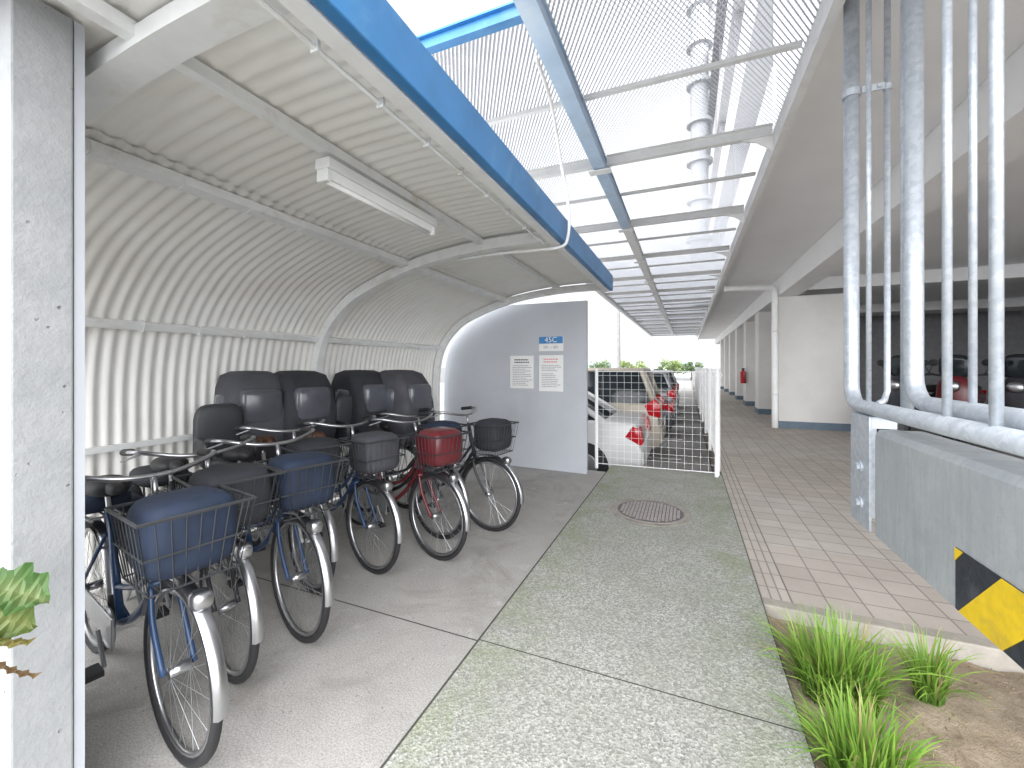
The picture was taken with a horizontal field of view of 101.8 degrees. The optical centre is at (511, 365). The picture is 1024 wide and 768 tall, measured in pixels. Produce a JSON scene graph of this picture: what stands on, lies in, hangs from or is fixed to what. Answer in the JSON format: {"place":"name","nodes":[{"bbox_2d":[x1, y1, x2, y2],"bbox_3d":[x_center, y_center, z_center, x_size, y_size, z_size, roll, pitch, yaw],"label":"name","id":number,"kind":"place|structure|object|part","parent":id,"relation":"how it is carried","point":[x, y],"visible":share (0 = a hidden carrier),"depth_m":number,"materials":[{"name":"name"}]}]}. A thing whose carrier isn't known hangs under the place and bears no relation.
{"place":"outdoors","nodes":[
{"label":"outdoors","id":0,"kind":"place"},
{"bbox_2d":[0,562,50,678],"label":"leafy plant","id":1,"kind":"object","parent":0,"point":[24,589],"visible":1,"depth_m":0.90,"materials":[{"name":"green plant"}]},
{"bbox_2d":[85,565,475,767],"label":"shelter slab","id":2,"kind":"structure","parent":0,"point":[352,686],"depth_m":1.93,"materials":[{"name":"concrete"}]},
{"bbox_2d":[0,0,84,767],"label":"concrete pillar","id":3,"kind":"structure","parent":2,"relation":"on","point":[42,297],"depth_m":1.23,"materials":[{"name":"grey concrete"}]},
{"bbox_2d":[85,449,256,767],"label":"bicycle","id":4,"kind":"object","parent":2,"relation":"on","point":[166,542],"visible":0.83,"depth_m":1.57,"materials":[{"name":"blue metal"}]},
{"bbox_2d":[119,435,285,683],"bbox_3d":[-1.827,0.956,2.347,1.839,1.096,0.608,0,0,37],"label":"bicycle","id":5,"kind":"object","parent":2,"relation":"on","point":[252,478],"visible":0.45,"depth_m":1.97,"materials":[{"name":"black metal"}]},
{"bbox_2d":[192,403,348,642],"bbox_3d":[-1.618,0.892,2.648,1.839,1.224,0.608,0,0,39],"label":"bicycle","id":6,"kind":"object","parent":2,"relation":"on","point":[309,481],"visible":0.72,"depth_m":2.29,"materials":[{"name":"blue metal"}]},
{"bbox_2d":[215,460,604,639],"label":"shelter slab","id":7,"kind":"structure","parent":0,"point":[469,589],"depth_m":3.31,"materials":[{"name":"concrete"}]},
{"bbox_2d":[214,371,351,593],"bbox_3d":[-1.772,0.772,3.146,1.839,1.464,0.608,0,0,41],"label":"bicycle","id":8,"kind":"object","parent":7,"relation":"on","point":[256,397],"visible":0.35,"depth_m":3.26,"materials":[{"name":"black metal"}]},
{"bbox_2d":[40,0,612,584],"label":"bicycle shelter","id":9,"kind":"object","parent":7,"relation":"on","point":[226,232],"visible":0.71,"depth_m":2.58,"materials":[{"name":"paint"}]},
{"bbox_2d":[315,156,435,235],"bbox_3d":[-0.736,-0.948,2.430,0.090,0.115,0.930,0,0,23],"label":"light fixture","id":10,"kind":"object","parent":9,"relation":"attached to","point":[334,173],"visible":1,"depth_m":2.27,"materials":[{"name":"white paint"}]},
{"bbox_2d":[458,55,570,260],"bbox_3d":[0.102,-1.442,3.321,1.335,1.000,0.634,0,0,61],"label":"cable conduit","id":11,"kind":"object","parent":9,"relation":"attached to","point":[539,67],"visible":1,"depth_m":3.26,"materials":[{"name":"paint"}]},
{"bbox_2d":[274,370,409,573],"bbox_3d":[-1.461,0.772,3.385,1.839,1.464,0.608,0,0,39],"label":"bicycle","id":12,"kind":"object","parent":7,"relation":"on","point":[308,397],"visible":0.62,"depth_m":3.12,"materials":[{"name":"metal"}]},
{"bbox_2d":[331,370,469,538],"bbox_3d":[-1.091,0.772,3.968,1.839,1.464,0.608,0,0,37],"label":"bicycle","id":13,"kind":"object","parent":7,"relation":"on","point":[366,390],"visible":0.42,"depth_m":4.03,"materials":[{"name":"black metal"}]},
{"bbox_2d":[334,395,471,560],"bbox_3d":[-1.026,0.892,3.593,1.839,1.224,0.608,0,0,39],"label":"bicycle","id":14,"kind":"object","parent":7,"relation":"on","point":[441,447],"visible":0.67,"depth_m":3.25,"materials":[{"name":"red metal"}]},
{"bbox_2d":[380,370,523,531],"bbox_3d":[-0.676,0.772,4.099,1.839,1.464,0.608,0,0,33],"label":"bicycle","id":15,"kind":"object","parent":7,"relation":"on","point":[408,392],"visible":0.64,"depth_m":3.93,"materials":[{"name":"black metal"}]},
{"bbox_2d":[444,300,587,473],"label":"partition wall","id":16,"kind":"structure","parent":7,"relation":"on","point":[552,431],"depth_m":6.11,"materials":[{"name":"grey metal"}]},
{"bbox_2d":[510,356,533,388],"bbox_3d":[0.144,0.090,6.135,0.370,0.480,0.012,0,0,23],"label":"notice board","id":17,"kind":"object","parent":16,"relation":"attached to","point":[521,371],"visible":1,"depth_m":6.13,"materials":[{"name":"paper"}]},
{"bbox_2d":[539,355,562,391],"bbox_3d":[0.559,0.105,5.961,0.360,0.520,0.012,0,0,23],"label":"notice board","id":18,"kind":"object","parent":16,"relation":"attached to","point":[550,372],"visible":1,"depth_m":5.95,"materials":[{"name":"paper"}]},
{"bbox_2d":[539,336,562,350],"bbox_3d":[0.558,-0.320,5.959,0.360,0.210,0.016,0,0,23],"label":"bay sign","id":19,"kind":"object","parent":16,"relation":"attached to","point":[550,343],"visible":1,"depth_m":5.95,"materials":[{"name":"plastic"}]},
{"bbox_2d":[387,0,719,367],"label":"sky","id":20,"kind":"structure","parent":0,"point":[421,16],"materials":[{"name":"white"}]},
{"bbox_2d":[440,381,712,473],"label":"parking lot","id":21,"kind":"structure","parent":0,"point":[692,422],"depth_m":10.46,"materials":[{"name":"grey asphalt"}]},
{"bbox_2d":[440,391,651,471],"bbox_3d":[0.277,1.226,8.149,4.578,1.571,1.802,0,0,23],"label":"parked car","id":22,"kind":"object","parent":21,"relation":"on","point":[622,420],"visible":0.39,"depth_m":6.70,"materials":[{"name":"white metal"}]},
{"bbox_3d":[0.578,0.711,8.023,2.768,0.448,1.583,0,0,23],"label":"window glass","id":23,"kind":"part","parent":22,"relation":"part of","materials":[{"name":"black glass"}]},
{"bbox_2d":[443,368,665,448],"bbox_3d":[1.020,1.032,10.256,5.178,1.968,1.908,0,0,23],"label":"parked car","id":24,"kind":"object","parent":21,"relation":"on","point":[611,393],"visible":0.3,"depth_m":8.78,"materials":[{"name":"beige metal"}]},
{"bbox_3d":[1.449,0.462,10.076,3.939,0.730,1.755,0,0,23],"label":"window glass","id":25,"kind":"part","parent":24,"relation":"part of","materials":[{"name":"black glass"}]},
{"bbox_2d":[616,309,620,367],"bbox_3d":[7.772,-1.590,30.360,1.400,7.300,0.320,0,0,23],"label":"utility pole","id":26,"kind":"object","parent":21,"relation":"on","point":[618,363],"visible":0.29,"depth_m":30.25,"materials":[{"name":"metal"}]},
{"bbox_2d":[652,372,677,410],"bbox_3d":[3.717,1.107,15.360,4.450,1.805,1.750,0,0,23],"label":"parked car","id":27,"kind":"object","parent":21,"relation":"on","point":[663,381],"visible":0.16,"depth_m":13.97,"materials":[{"name":"silver metal"}]},
{"bbox_3d":[4.111,0.585,15.194,3.314,0.670,1.610,0,0,23],"label":"window glass","id":28,"kind":"part","parent":27,"relation":"part of","materials":[{"name":"black glass"}]},
{"bbox_2d":[651,370,679,399],"bbox_3d":[5.849,1.107,20.430,4.450,1.805,1.750,0,0,23],"label":"parked car","id":29,"kind":"object","parent":21,"relation":"on","point":[672,373],"visible":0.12,"depth_m":19.22,"materials":[{"name":"white metal"}]},
{"bbox_2d":[648,401,683,459],"bbox_3d":[3.466,1.948,15.601,5.500,0.003,17.950,0,0,23],"label":"parking marking","id":30,"kind":"object","parent":21,"relation":"on","point":[670,438],"visible":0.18,"depth_m":8.94,"materials":[{"name":"white paint"}]},
{"bbox_2d":[663,396,675,430],"bbox_3d":[2.630,1.248,12.779,4.445,1.525,1.750,0,0,23],"label":"parked car","id":31,"kind":"object","parent":21,"relation":"on","point":[669,413],"visible":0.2,"depth_m":11.20,"materials":[{"name":"white metal"}]},
{"bbox_2d":[668,372,678,404],"bbox_3d":[4.803,1.107,17.941,4.450,1.805,1.750,0,0,23],"label":"parked car","id":32,"kind":"object","parent":21,"relation":"on","point":[672,379],"visible":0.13,"depth_m":16.93,"materials":[{"name":"black metal"}]},
{"bbox_2d":[440,368,719,389],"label":"ground","id":33,"kind":"structure","parent":0,"point":[442,374],"depth_m":68.42,"materials":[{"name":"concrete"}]},
{"bbox_2d":[588,358,611,367],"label":"tree","id":34,"kind":"object","parent":33,"relation":"on","point":[601,365],"visible":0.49,"depth_m":60.87,"materials":[{"name":"green plant"}]},
{"bbox_2d":[621,359,648,367],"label":"tree","id":35,"kind":"object","parent":33,"relation":"on","point":[624,364],"visible":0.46,"depth_m":54.09,"materials":[{"name":"green plant"}]},
{"bbox_2d":[657,358,684,374],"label":"tree","id":36,"kind":"object","parent":33,"relation":"on","point":[674,365],"visible":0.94,"depth_m":57.05,"materials":[{"name":"green plant"}]},
{"bbox_2d":[680,361,702,379],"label":"tree","id":37,"kind":"object","parent":33,"relation":"on","point":[689,366],"visible":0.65,"depth_m":60.06,"materials":[{"name":"green plant"}]},
{"bbox_2d":[762,597,1023,672],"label":"kerb","id":38,"kind":"structure","parent":33,"relation":"on","point":[994,657],"depth_m":2.35,"materials":[{"name":"concrete"}]},
{"bbox_2d":[383,640,814,767],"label":"path","id":39,"kind":"structure","parent":0,"point":[494,706],"depth_m":1.73,"materials":[{"name":"grey concrete"}]},
{"bbox_2d":[588,363,693,376],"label":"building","id":40,"kind":"structure","parent":0,"point":[653,366],"depth_m":80.43,"materials":[{"name":"concrete"}]},
{"bbox_2d":[481,465,802,730],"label":"path","id":41,"kind":"structure","parent":0,"point":[603,589],"depth_m":2.63,"materials":[{"name":"grey concrete"}]},
{"bbox_2d":[215,472,815,767],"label":"joint filler","id":42,"kind":"object","parent":41,"relation":"on","point":[421,714],"visible":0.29,"depth_m":2.13,"materials":[{"name":"dark rubber sealant"}]},
{"bbox_2d":[610,499,691,526],"bbox_3d":[1.421,1.492,4.284,0.800,0.013,0.800,0,0,23],"label":"manhole cover","id":43,"kind":"object","parent":41,"relation":"on","point":[649,512],"visible":1,"depth_m":4.22,"materials":[{"name":"metal"}]},
{"bbox_2d":[595,369,718,476],"bbox_3d":[2.005,0.780,5.891,1.659,1.480,0.091,0,0,21],"label":"wire fence","id":44,"kind":"object","parent":41,"relation":"on","point":[716,413],"visible":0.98,"depth_m":5.78,"materials":[{"name":"white metal"}]},
{"bbox_2d":[695,367,722,474],"bbox_3d":[5.952,0.780,13.097,0.092,1.480,16.086,0,0,23],"label":"wire fence","id":45,"kind":"object","parent":41,"relation":"on","point":[704,394],"visible":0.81,"depth_m":9.21,"materials":[{"name":"white metal"}]},
{"bbox_2d":[693,385,791,602],"bbox_3d":[8.069,1.778,17.826,0.169,0.555,32.880,0,0,23],"label":"paving border","id":46,"kind":"object","parent":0,"point":[770,583],"visible":0.29,"depth_m":3.66,"materials":[{"name":"tile"}]},
{"bbox_2d":[714,385,987,638],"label":"walkway","id":47,"kind":"structure","parent":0,"point":[824,546],"depth_m":3.84,"materials":[{"name":"tile"}]},
{"bbox_2d":[767,615,1023,767],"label":"soil bed","id":48,"kind":"object","parent":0,"point":[977,721],"visible":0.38,"depth_m":1.87,"materials":[{"name":"brown soil"}]},
{"bbox_2d":[746,595,968,730],"bbox_3d":[1.548,1.354,1.957,0.848,0.417,0.774,0,0,23],"label":"grass clump","id":49,"kind":"object","parent":48,"relation":"on","point":[838,661],"visible":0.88,"depth_m":1.93,"materials":[{"name":"green plant"}]},
{"bbox_2d":[762,668,958,767],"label":"grass clump","id":50,"kind":"object","parent":48,"relation":"on","point":[858,743],"visible":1,"depth_m":1.56,"materials":[{"name":"green plant"}]},
{"bbox_2d":[868,619,1008,710],"bbox_3d":[1.987,1.405,1.988,0.514,0.354,0.569,0,0,23],"label":"grass clump","id":51,"kind":"object","parent":48,"relation":"on","point":[938,695],"visible":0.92,"depth_m":1.95,"materials":[{"name":"green plant"}]},
{"bbox_2d":[875,430,1023,669],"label":"barrier beam","id":52,"kind":"structure","parent":48,"relation":"on","point":[949,520],"depth_m":1.40,"materials":[{"name":"concrete"}]},
{"bbox_2d":[842,0,1023,531],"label":"railing","id":53,"kind":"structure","parent":52,"relation":"on","point":[995,423],"depth_m":1.86,"materials":[{"name":"silver metal"}]},
{"bbox_2d":[877,403,1023,459],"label":"garage floor","id":54,"kind":"structure","parent":0,"point":[976,445],"depth_m":7.85,"materials":[{"name":"grey concrete"}]},
{"bbox_2d":[686,0,1023,430],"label":"apartment building","id":55,"kind":"structure","parent":54,"relation":"on","point":[787,242],"depth_m":6.96,"materials":[{"name":"white paint"}]},
{"bbox_2d":[416,0,820,336],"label":"canopy","id":56,"kind":"object","parent":55,"relation":"attached to","point":[673,297],"visible":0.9,"depth_m":3.82,"materials":[{"name":"paint"}]},
{"bbox_2d":[740,368,745,382],"bbox_3d":[8.695,0.365,15.653,0.180,0.570,0.180,0,0,23],"label":"fire extinguisher","id":57,"kind":"object","parent":55,"relation":"attached to","point":[742,376],"visible":1,"depth_m":15.59,"materials":[{"name":"red metal"}]},
{"bbox_2d":[724,285,778,427],"bbox_3d":[5.818,-0.255,10.138,1.175,3.470,0.164,0,0,23],"label":"drain pipe","id":58,"kind":"object","parent":55,"relation":"attached to","point":[774,330],"visible":1,"depth_m":9.89,"materials":[{"name":"white metal"}]},
{"bbox_2d":[877,355,937,430],"bbox_3d":[8.269,0.644,8.303,2.300,1.712,1.050,0,0,-12],"label":"motorbike","id":59,"kind":"object","parent":54,"relation":"on","point":[894,398],"visible":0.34,"depth_m":8.16,"materials":[{"name":"black metal"}]},
{"bbox_2d":[924,355,987,441],"bbox_3d":[8.778,0.644,8.085,2.300,1.712,1.050,0,0,-32],"label":"motorbike","id":60,"kind":"object","parent":54,"relation":"on","point":[960,379],"visible":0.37,"depth_m":7.64,"materials":[{"name":"black metal"}]},
{"bbox_2d":[981,354,1023,408],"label":"motorbike","id":61,"kind":"object","parent":54,"relation":"on","point":[1014,381],"visible":0.54,"depth_m":7.31,"materials":[{"name":"black metal"}]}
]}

